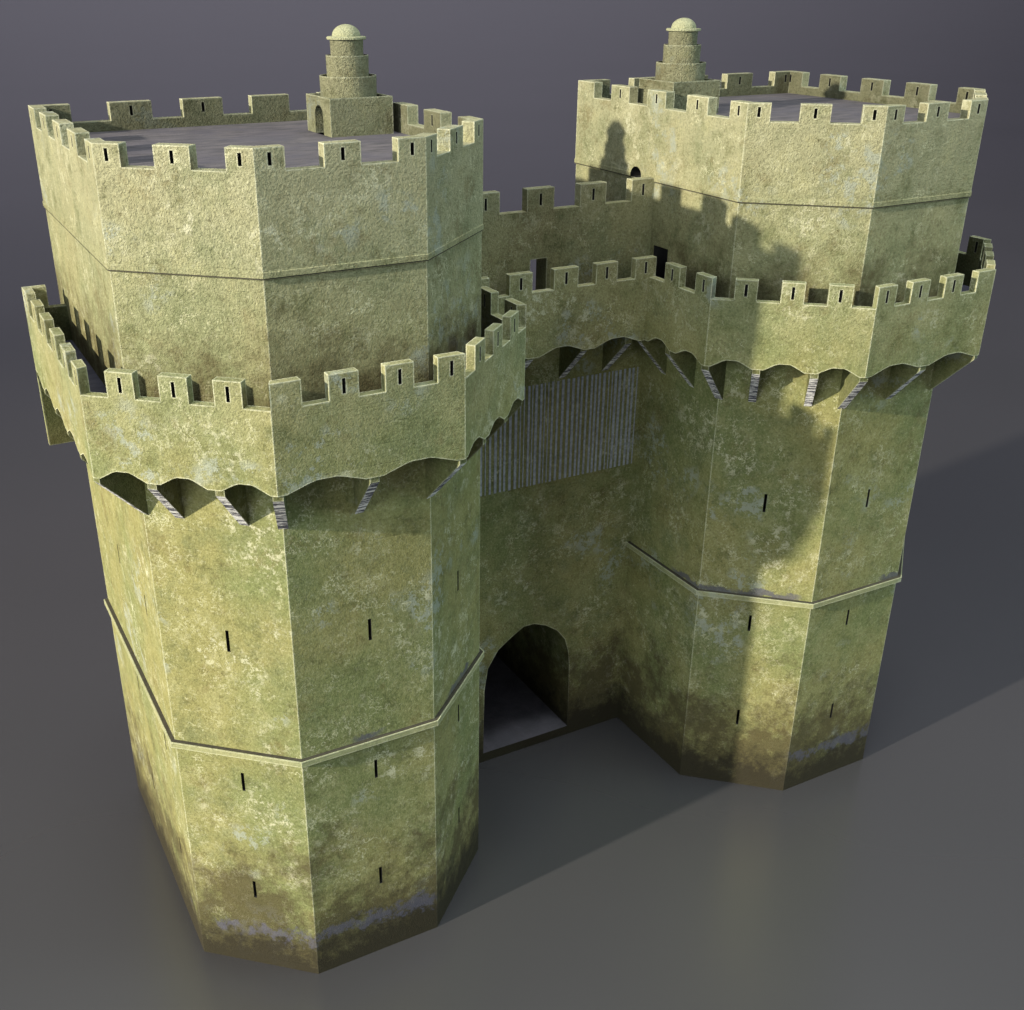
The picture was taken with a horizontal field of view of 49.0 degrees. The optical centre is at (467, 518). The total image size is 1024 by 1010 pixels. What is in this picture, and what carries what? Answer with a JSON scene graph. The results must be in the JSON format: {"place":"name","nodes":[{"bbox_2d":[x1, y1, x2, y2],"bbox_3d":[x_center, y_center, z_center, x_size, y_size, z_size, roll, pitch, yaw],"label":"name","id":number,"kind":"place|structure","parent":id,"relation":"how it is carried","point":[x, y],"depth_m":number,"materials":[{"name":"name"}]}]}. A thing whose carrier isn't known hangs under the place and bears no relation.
{"place":"outdoors","nodes":[
{"label":"outdoors","id":0,"kind":"place"},
{"bbox_2d":[21,24,525,973],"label":"castle tower","id":1,"kind":"structure","parent":0,"point":[277,344],"depth_m":36.19,"materials":[{"name":"stone"}]},
{"bbox_2d":[0,0,1023,1009],"bbox_3d":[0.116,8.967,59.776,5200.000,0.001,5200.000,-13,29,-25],"label":"ground","id":2,"kind":"structure","parent":0,"point":[615,864],"depth_m":55.71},
{"bbox_2d":[479,177,656,762],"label":"castle gate","id":3,"kind":"structure","parent":2,"relation":"on","point":[557,457],"depth_m":49.22,"materials":[{"name":"stone"}]},
{"bbox_2d":[574,18,995,790],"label":"castle tower","id":4,"kind":"structure","parent":0,"point":[820,286],"depth_m":45.67,"materials":[{"name":"stone"}]},
{"bbox_2d":[653,245,667,278],"bbox_3d":[8.359,-10.325,46.929,0.800,2.110,0.960,-13,29,-25],"label":"balcony door","id":5,"kind":"structure","parent":4,"relation":"in","point":[661,253],"depth_m":47.17,"materials":[{"name":"black"}]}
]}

